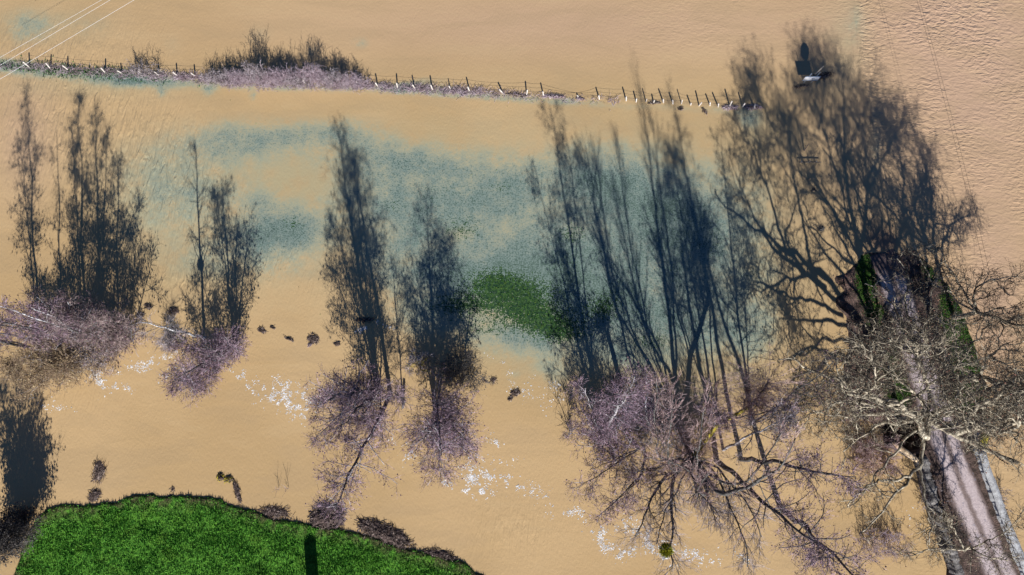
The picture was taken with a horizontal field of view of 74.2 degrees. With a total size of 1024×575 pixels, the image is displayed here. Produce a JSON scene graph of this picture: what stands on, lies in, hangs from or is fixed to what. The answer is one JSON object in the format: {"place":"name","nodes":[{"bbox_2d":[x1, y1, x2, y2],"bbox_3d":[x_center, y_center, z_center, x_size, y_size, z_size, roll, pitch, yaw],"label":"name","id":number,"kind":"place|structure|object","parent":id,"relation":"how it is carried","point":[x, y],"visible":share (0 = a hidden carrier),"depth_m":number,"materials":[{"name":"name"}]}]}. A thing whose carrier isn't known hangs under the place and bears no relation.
{"place":"outdoors","nodes":[
{"label":"outdoors","id":0,"kind":"place"},
{"bbox_2d":[4,1,131,76],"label":"power cable","id":1,"kind":"object","parent":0,"point":[70,37],"visible":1,"depth_m":84.02,"materials":[{"name":"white metal"}]},
{"bbox_2d":[0,55,211,86],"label":"grass","id":2,"kind":"structure","parent":0,"point":[58,69],"depth_m":92.24,"materials":[{"name":"plant"}]},
{"bbox_2d":[14,494,482,574],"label":"river bank","id":3,"kind":"structure","parent":0,"point":[302,530],"depth_m":80.36,"materials":[{"name":"plant"}]},
{"bbox_2d":[0,500,45,566],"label":"ivy clad tree","id":4,"kind":"object","parent":3,"relation":"on","point":[14,527],"visible":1,"depth_m":77.07,"materials":[{"name":"plant"}]},
{"bbox_2d":[0,61,620,110],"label":"dead grass","id":5,"kind":"structure","parent":0,"point":[419,87],"depth_m":91.74,"materials":[{"name":"plant"}]},
{"bbox_2d":[0,0,1023,574],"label":"water","id":6,"kind":"structure","parent":0,"point":[698,244],"depth_m":88.16,"materials":[{"name":"liquid"}]},
{"bbox_2d":[0,327,33,356],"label":"alder tree","id":7,"kind":"object","parent":6,"relation":"on","point":[5,342],"visible":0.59,"depth_m":80.52,"materials":[{"name":"brown plant"}]},
{"bbox_2d":[0,315,58,348],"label":"alder tree","id":8,"kind":"object","parent":6,"relation":"on","point":[8,334],"visible":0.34,"depth_m":76.06,"materials":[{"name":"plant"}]},
{"bbox_2d":[0,350,62,406],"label":"willow tree","id":9,"kind":"object","parent":6,"relation":"on","point":[10,372],"visible":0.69,"depth_m":79.06,"materials":[{"name":"brown plant"}]},
{"bbox_2d":[0,304,65,351],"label":"alder tree","id":10,"kind":"object","parent":6,"relation":"on","point":[23,327],"visible":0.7,"depth_m":73.94,"materials":[{"name":"brown plant"}]},
{"bbox_2d":[0,295,96,346],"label":"alder tree","id":11,"kind":"object","parent":6,"relation":"on","point":[31,306],"visible":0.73,"depth_m":73.83,"materials":[{"name":"purple plant"}]},
{"bbox_2d":[7,337,110,395],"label":"willow tree","id":12,"kind":"object","parent":6,"relation":"on","point":[63,359],"visible":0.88,"depth_m":79.78,"materials":[{"name":"brown plant"}]},
{"bbox_2d":[7,283,110,358],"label":"alder tree","id":13,"kind":"object","parent":6,"relation":"on","point":[68,304],"visible":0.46,"depth_m":78.66,"materials":[{"name":"purple plant"}]},
{"bbox_2d":[38,302,126,366],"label":"alder tree","id":14,"kind":"object","parent":6,"relation":"on","point":[81,323],"visible":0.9,"depth_m":77.03,"materials":[{"name":"brown plant"}]},
{"bbox_2d":[61,331,127,385],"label":"willow tree","id":15,"kind":"object","parent":6,"relation":"on","point":[84,356],"visible":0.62,"depth_m":81.63,"materials":[{"name":"brown plant"}]},
{"bbox_2d":[87,488,101,504],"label":"debris raft","id":16,"kind":"object","parent":6,"relation":"on","point":[95,494],"visible":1,"depth_m":81.59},
{"bbox_2d":[91,455,108,483],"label":"debris raft","id":17,"kind":"object","parent":6,"relation":"on","point":[99,471],"visible":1,"depth_m":82.14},
{"bbox_2d":[31,351,177,412],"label":"foam","id":18,"kind":"object","parent":6,"relation":"on","point":[101,381],"visible":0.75,"depth_m":84.46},
{"bbox_2d":[86,298,158,376],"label":"alder tree","id":19,"kind":"object","parent":6,"relation":"on","point":[120,332],"visible":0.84,"depth_m":81.12,"materials":[{"name":"brown plant"}]},
{"bbox_2d":[122,59,162,80],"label":"hedge bush","id":20,"kind":"object","parent":6,"relation":"on","point":[137,69],"visible":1,"depth_m":91.09,"materials":[{"name":"plant"}]},
{"bbox_2d":[144,303,151,309],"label":"debris raft","id":21,"kind":"object","parent":6,"relation":"on","point":[148,306],"visible":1,"depth_m":86.00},
{"bbox_2d":[152,328,177,355],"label":"bush","id":22,"kind":"object","parent":6,"relation":"on","point":[164,345],"visible":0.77,"depth_m":83.54,"materials":[{"name":"grey plant"}]},
{"bbox_2d":[134,309,204,344],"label":"birch tree","id":23,"kind":"object","parent":6,"relation":"on","point":[177,330],"visible":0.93,"depth_m":75.92,"materials":[{"name":"white plant"}]},
{"bbox_2d":[167,307,178,314],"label":"debris raft","id":24,"kind":"object","parent":6,"relation":"on","point":[174,310],"visible":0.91,"depth_m":85.92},
{"bbox_2d":[156,355,225,408],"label":"alder tree","id":25,"kind":"object","parent":6,"relation":"on","point":[199,381],"visible":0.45,"depth_m":80.22,"materials":[{"name":"brown plant"}]},
{"bbox_2d":[158,319,251,399],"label":"alder tree","id":26,"kind":"object","parent":6,"relation":"on","point":[225,346],"visible":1,"depth_m":76.59,"materials":[{"name":"purple plant"}]},
{"bbox_2d":[197,67,232,87],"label":"hedge bush","id":27,"kind":"object","parent":6,"relation":"on","point":[215,78],"visible":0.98,"depth_m":90.81,"materials":[{"name":"plant"}]},
{"bbox_2d":[216,473,224,480],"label":"debris raft","id":28,"kind":"object","parent":6,"relation":"on","point":[220,477],"visible":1,"depth_m":81.97,"materials":[{"name":"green plant"}]},
{"bbox_2d":[223,476,233,483],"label":"debris raft","id":29,"kind":"object","parent":6,"relation":"on","point":[228,479],"visible":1,"depth_m":81.92,"materials":[{"name":"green plant"}]},
{"bbox_2d":[214,71,245,88],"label":"hedge bush","id":30,"kind":"object","parent":6,"relation":"on","point":[232,80],"visible":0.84,"depth_m":91.11,"materials":[{"name":"plant"}]},
{"bbox_2d":[232,479,242,504],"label":"debris raft","id":31,"kind":"object","parent":6,"relation":"on","point":[236,488],"visible":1,"depth_m":81.70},
{"bbox_2d":[224,68,261,88],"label":"hedge bush","id":32,"kind":"object","parent":6,"relation":"on","point":[233,76],"visible":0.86,"depth_m":90.43,"materials":[{"name":"plant"}]},
{"bbox_2d":[231,60,267,84],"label":"hedge bush","id":33,"kind":"object","parent":6,"relation":"on","point":[254,71],"visible":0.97,"depth_m":89.45,"materials":[{"name":"plant"}]},
{"bbox_2d":[257,325,265,333],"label":"debris raft","id":34,"kind":"object","parent":6,"relation":"on","point":[263,330],"visible":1,"depth_m":85.44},
{"bbox_2d":[254,67,286,87],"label":"hedge bush","id":35,"kind":"object","parent":6,"relation":"on","point":[265,77],"visible":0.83,"depth_m":90.61,"materials":[{"name":"plant"}]},
{"bbox_2d":[229,368,315,426],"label":"foam","id":36,"kind":"object","parent":6,"relation":"on","point":[284,396],"visible":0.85,"depth_m":83.97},
{"bbox_2d":[254,503,292,520],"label":"debris raft","id":37,"kind":"object","parent":6,"relation":"on","point":[271,511],"visible":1,"depth_m":81.27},
{"bbox_2d":[258,64,296,87],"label":"hedge bush","id":38,"kind":"object","parent":6,"relation":"on","point":[285,73],"visible":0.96,"depth_m":90.07,"materials":[{"name":"plant"}]},
{"bbox_2d":[280,69,310,87],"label":"hedge bush","id":39,"kind":"object","parent":6,"relation":"on","point":[297,80],"visible":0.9,"depth_m":90.83,"materials":[{"name":"plant"}]},
{"bbox_2d":[292,61,329,86],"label":"hedge bush","id":40,"kind":"object","parent":6,"relation":"on","point":[313,72],"visible":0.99,"depth_m":90.07,"materials":[{"name":"plant"}]},
{"bbox_2d":[307,333,319,344],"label":"debris raft","id":41,"kind":"object","parent":6,"relation":"on","point":[313,339],"visible":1,"depth_m":85.23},
{"bbox_2d":[310,74,338,88],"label":"hedge bush","id":42,"kind":"object","parent":6,"relation":"on","point":[324,81],"visible":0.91,"depth_m":90.84,"materials":[{"name":"plant"}]},
{"bbox_2d":[307,499,347,530],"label":"debris raft","id":43,"kind":"object","parent":6,"relation":"on","point":[315,521],"visible":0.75,"depth_m":80.97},
{"bbox_2d":[321,66,348,86],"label":"hedge bush","id":44,"kind":"object","parent":6,"relation":"on","point":[333,76],"visible":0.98,"depth_m":90.42,"materials":[{"name":"plant"}]},
{"bbox_2d":[327,70,362,91],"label":"hedge bush","id":45,"kind":"object","parent":6,"relation":"on","point":[354,77],"visible":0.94,"depth_m":90.77,"materials":[{"name":"plant"}]},
{"bbox_2d":[305,392,403,526],"bbox_3d":[-15.215,16.687,70.696,9.840,27.417,13.094,0,79,0],"label":"alder tree","id":46,"kind":"object","parent":6,"relation":"on","point":[352,469],"visible":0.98,"depth_m":64.12,"materials":[{"name":"purple plant"}]},
{"bbox_2d":[300,354,410,459],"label":"alder tree","id":47,"kind":"object","parent":6,"relation":"on","point":[362,398],"visible":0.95,"depth_m":71.44,"materials":[{"name":"purple plant"}]},
{"bbox_2d":[352,73,373,89],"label":"hedge bush","id":48,"kind":"object","parent":6,"relation":"on","point":[360,81],"visible":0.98,"depth_m":91.40,"materials":[{"name":"plant"}]},
{"bbox_2d":[356,315,376,324],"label":"debris raft","id":49,"kind":"object","parent":6,"relation":"on","point":[363,319],"visible":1,"depth_m":85.69,"materials":[{"name":"brown plant"}]},
{"bbox_2d":[354,516,415,549],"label":"debris raft","id":50,"kind":"object","parent":6,"relation":"on","point":[384,533],"visible":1,"depth_m":80.68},
{"bbox_2d":[369,376,425,420],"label":"alder tree","id":51,"kind":"object","parent":6,"relation":"on","point":[398,396],"visible":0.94,"depth_m":78.52,"materials":[{"name":"brown plant"}]},
{"bbox_2d":[388,437,415,464],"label":"foam","id":52,"kind":"object","parent":6,"relation":"on","point":[405,454],"visible":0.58,"depth_m":82.61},
{"bbox_2d":[399,347,437,378],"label":"shrub","id":53,"kind":"object","parent":6,"relation":"on","point":[418,360],"visible":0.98,"depth_m":83.19,"materials":[{"name":"brown plant"}]},
{"bbox_2d":[392,363,488,492],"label":"alder tree","id":54,"kind":"object","parent":6,"relation":"on","point":[447,424],"visible":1,"depth_m":73.91,"materials":[{"name":"purple plant"}]},
{"bbox_2d":[420,546,460,562],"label":"debris raft","id":55,"kind":"object","parent":6,"relation":"on","point":[445,555],"visible":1,"depth_m":80.29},
{"bbox_2d":[355,320,563,415],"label":"foam","id":56,"kind":"object","parent":6,"relation":"on","point":[364,328],"visible":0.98,"depth_m":84.24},
{"bbox_2d":[429,342,491,394],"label":"alder tree","id":57,"kind":"object","parent":6,"relation":"on","point":[455,372],"visible":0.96,"depth_m":81.07,"materials":[{"name":"brown plant"}]},
{"bbox_2d":[490,376,497,385],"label":"debris raft","id":58,"kind":"object","parent":6,"relation":"on","point":[493,379],"visible":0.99,"depth_m":84.30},
{"bbox_2d":[441,432,552,506],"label":"foam","id":59,"kind":"object","parent":6,"relation":"on","point":[475,478],"visible":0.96,"depth_m":82.04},
{"bbox_2d":[510,388,521,396],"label":"debris raft","id":60,"kind":"object","parent":6,"relation":"on","point":[516,393],"visible":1,"depth_m":83.95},
{"bbox_2d":[507,91,529,96],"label":"debris raft","id":61,"kind":"object","parent":6,"relation":"on","point":[522,95],"visible":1,"depth_m":91.56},
{"bbox_2d":[542,92,565,99],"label":"debris raft","id":62,"kind":"object","parent":6,"relation":"on","point":[554,96],"visible":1,"depth_m":91.47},
{"bbox_2d":[557,417,583,444],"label":"sapling","id":63,"kind":"object","parent":6,"relation":"on","point":[572,427],"visible":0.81,"depth_m":81.49,"materials":[{"name":"brown plant"}]},
{"bbox_2d":[565,399,645,479],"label":"alder tree","id":64,"kind":"object","parent":6,"relation":"on","point":[620,443],"visible":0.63,"depth_m":76.61,"materials":[{"name":"purple plant"}]},
{"bbox_2d":[557,357,659,451],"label":"alder tree","id":65,"kind":"object","parent":6,"relation":"on","point":[605,419],"visible":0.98,"depth_m":69.99,"materials":[{"name":"purple plant"}]},
{"bbox_2d":[564,436,667,529],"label":"alder tree","id":66,"kind":"object","parent":6,"relation":"on","point":[631,484],"visible":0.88,"depth_m":75.88,"materials":[{"name":"brown plant"}]},
{"bbox_2d":[602,370,631,402],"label":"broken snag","id":67,"kind":"object","parent":6,"relation":"on","point":[620,389],"visible":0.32,"depth_m":79.74,"materials":[{"name":"wood"}]},
{"bbox_2d":[547,506,748,566],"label":"foam","id":68,"kind":"object","parent":6,"relation":"on","point":[623,551],"visible":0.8,"depth_m":80.59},
{"bbox_2d":[628,359,674,436],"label":"alder tree","id":69,"kind":"object","parent":6,"relation":"on","point":[646,418],"visible":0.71,"depth_m":75.14,"materials":[{"name":"brown plant"}]},
{"bbox_2d":[648,101,660,104],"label":"debris raft","id":70,"kind":"object","parent":6,"relation":"on","point":[652,103],"visible":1,"depth_m":91.35,"materials":[{"name":"brown plant"}]},
{"bbox_2d":[609,341,814,574],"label":"willow tree","id":71,"kind":"object","parent":6,"relation":"on","point":[690,460],"visible":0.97,"depth_m":73.87,"materials":[{"name":"brown plant"}]},
{"bbox_2d":[659,542,673,557],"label":"mistletoe","id":72,"kind":"object","parent":71,"relation":"attached to","point":[665,551],"visible":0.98,"depth_m":72.64,"materials":[{"name":"plant"}]},
{"bbox_2d":[722,104,739,110],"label":"debris raft","id":73,"kind":"object","parent":6,"relation":"on","point":[729,107],"visible":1,"depth_m":91.14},
{"bbox_2d":[692,393,803,431],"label":"alder tree","id":74,"kind":"object","parent":6,"relation":"on","point":[720,415],"visible":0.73,"depth_m":71.72,"materials":[{"name":"black plant"}]},
{"bbox_2d":[743,103,762,110],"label":"debris raft","id":75,"kind":"object","parent":6,"relation":"on","point":[751,107],"visible":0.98,"depth_m":91.17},
{"bbox_2d":[710,394,806,467],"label":"alder tree","id":76,"kind":"object","parent":6,"relation":"on","point":[788,417],"visible":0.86,"depth_m":68.61,"materials":[{"name":"purple plant"}]},
{"bbox_2d":[714,458,841,574],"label":"alder tree","id":77,"kind":"object","parent":6,"relation":"on","point":[776,512],"visible":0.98,"depth_m":64.28,"materials":[{"name":"purple plant"}]},
{"bbox_2d":[750,343,849,439],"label":"alder tree","id":78,"kind":"object","parent":6,"relation":"on","point":[802,386],"visible":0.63,"depth_m":72.73,"materials":[{"name":"black plant"}]},
{"bbox_2d":[792,83,808,88],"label":"debris raft","id":79,"kind":"object","parent":6,"relation":"on","point":[802,85],"visible":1,"depth_m":91.81,"materials":[{"name":"brown plant"}]},
{"bbox_2d":[740,434,873,513],"bbox_3d":[28.160,18.293,69.038,7.750,29.924,6.197,28,80,5],"label":"alder tree","id":80,"kind":"object","parent":6,"relation":"on","point":[801,467],"visible":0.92,"depth_m":61.69,"materials":[{"name":"purple plant"}]},
{"bbox_2d":[802,66,823,82],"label":"metal sign","id":81,"kind":"object","parent":6,"relation":"in","point":[811,78],"visible":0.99,"depth_m":90.44,"materials":[{"name":"silver metal"}]},
{"bbox_2d":[818,225,824,232],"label":"debris raft","id":82,"kind":"object","parent":6,"relation":"on","point":[820,228],"visible":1,"depth_m":87.98,"materials":[{"name":"brown plant"}]},
{"bbox_2d":[812,69,835,81],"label":"debris raft","id":83,"kind":"object","parent":6,"relation":"on","point":[822,75],"visible":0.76,"depth_m":92.17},
{"bbox_2d":[776,490,886,574],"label":"alder tree","id":84,"kind":"object","parent":6,"relation":"on","point":[813,545],"visible":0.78,"depth_m":63.44,"materials":[{"name":"black plant"}]},
{"bbox_2d":[850,430,904,481],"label":"bush","id":85,"kind":"object","parent":6,"relation":"on","point":[868,453],"visible":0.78,"depth_m":81.27,"materials":[{"name":"plant"}]},
{"bbox_2d":[860,526,915,563],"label":"bush","id":86,"kind":"object","parent":6,"relation":"on","point":[883,541],"visible":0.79,"depth_m":79.55,"materials":[{"name":"plant"}]},
{"bbox_2d":[280,182,804,345],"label":"grass","id":87,"kind":"structure","parent":0,"point":[534,303],"depth_m":86.15,"materials":[{"name":"plant"}]},
{"bbox_2d":[835,248,1020,574],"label":"embankment","id":88,"kind":"structure","parent":0,"point":[851,307],"depth_m":84.96,"materials":[{"name":"soil"}]},
{"bbox_2d":[839,383,877,429],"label":"bush","id":89,"kind":"object","parent":88,"relation":"on","point":[859,411],"visible":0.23,"depth_m":82.51,"materials":[{"name":"plant"}]},
{"bbox_2d":[850,304,896,343],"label":"bush","id":90,"kind":"object","parent":88,"relation":"on","point":[870,319],"visible":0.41,"depth_m":84.97,"materials":[{"name":"plant"}]},
{"bbox_2d":[870,367,907,397],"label":"bush","id":91,"kind":"object","parent":88,"relation":"on","point":[887,388],"visible":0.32,"depth_m":83.09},
{"bbox_2d":[884,442,909,458],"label":"stone wall","id":92,"kind":"structure","parent":88,"relation":"on","point":[887,443],"depth_m":82.27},
{"bbox_2d":[772,296,1023,559],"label":"plane tree","id":93,"kind":"object","parent":88,"relation":"on","point":[925,419],"visible":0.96,"depth_m":67.84,"materials":[{"name":"brown plant"}]},
{"bbox_2d":[892,442,917,461],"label":"split trunk","id":94,"kind":"object","parent":88,"relation":"on","point":[910,455],"visible":0.92,"depth_m":80.86,"materials":[{"name":"wood"}]},
{"bbox_2d":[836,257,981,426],"bbox_3d":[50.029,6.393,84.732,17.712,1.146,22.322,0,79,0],"label":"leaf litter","id":95,"kind":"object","parent":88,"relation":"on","point":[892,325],"visible":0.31,"depth_m":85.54,"materials":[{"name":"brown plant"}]},
{"bbox_2d":[854,259,983,410],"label":"grass","id":96,"kind":"structure","parent":88,"relation":"on","point":[886,312],"depth_m":85.61,"materials":[{"name":"plant"}]},
{"bbox_2d":[862,239,1006,376],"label":"plane tree","id":97,"kind":"object","parent":88,"relation":"on","point":[922,297],"visible":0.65,"depth_m":76.40,"materials":[{"name":"brown plant"}]},
{"bbox_2d":[913,456,964,574],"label":"stone wall","id":98,"kind":"structure","parent":88,"relation":"on","point":[931,490],"depth_m":80.18,"materials":[{"name":"stone"}]},
{"bbox_2d":[917,475,958,512],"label":"bush","id":99,"kind":"object","parent":98,"relation":"on","point":[921,499],"visible":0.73,"depth_m":80.68,"materials":[{"name":"plant"}]},
{"bbox_2d":[927,512,977,546],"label":"bush","id":100,"kind":"object","parent":98,"relation":"on","point":[958,527],"visible":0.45,"depth_m":79.68,"materials":[{"name":"plant"}]},
{"bbox_2d":[878,494,1023,574],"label":"plane tree","id":101,"kind":"object","parent":88,"relation":"on","point":[962,548],"visible":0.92,"depth_m":74.70,"materials":[{"name":"brown plant"}]},
{"bbox_2d":[881,293,1023,440],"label":"plane tree","id":102,"kind":"object","parent":88,"relation":"on","point":[994,353],"visible":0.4,"depth_m":74.14,"materials":[{"name":"brown plant"}]},
{"bbox_2d":[901,237,1023,352],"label":"plane tree","id":103,"kind":"object","parent":88,"relation":"on","point":[1008,319],"visible":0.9,"depth_m":77.72,"materials":[{"name":"brown plant"}]},
{"bbox_2d":[966,422,1023,574],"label":"stone wall","id":104,"kind":"structure","parent":88,"relation":"on","point":[995,496],"depth_m":79.85,"materials":[{"name":"stone"}]},
{"bbox_2d":[994,487,1012,518],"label":"bush","id":105,"kind":"object","parent":88,"relation":"on","point":[1005,491],"visible":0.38,"depth_m":80.86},
{"bbox_2d":[870,249,1017,574],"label":"road","id":106,"kind":"structure","parent":0,"point":[957,473],"depth_m":81.12,"materials":[{"name":"asphalt"}]},
{"bbox_2d":[917,2,1002,357],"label":"power cable","id":107,"kind":"object","parent":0,"point":[960,165],"visible":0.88,"depth_m":82.33,"materials":[{"name":"black metal"}]},
{"bbox_2d":[920,3,1006,353],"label":"power cable","id":108,"kind":"object","parent":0,"point":[966,174],"visible":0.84,"depth_m":82.06,"materials":[{"name":"black metal"}]},
{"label":"fence post","id":109,"kind":"object","parent":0,"visible":0},
{"bbox_2d":[27,64,746,105],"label":"fence wire","id":110,"kind":"object","parent":109,"relation":"attached to","point":[400,85],"visible":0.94,"depth_m":91.24,"materials":[{"name":"grey"}]},
{"bbox_2d":[33,63,746,104],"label":"fence wire","id":111,"kind":"object","parent":109,"relation":"attached to","point":[416,85],"visible":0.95,"depth_m":90.99,"materials":[{"name":"grey"}]},
{"bbox_2d":[35,66,746,106],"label":"fence wire","id":112,"kind":"object","parent":109,"relation":"attached to","point":[429,88],"visible":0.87,"depth_m":91.53,"materials":[{"name":"grey"}]}
]}

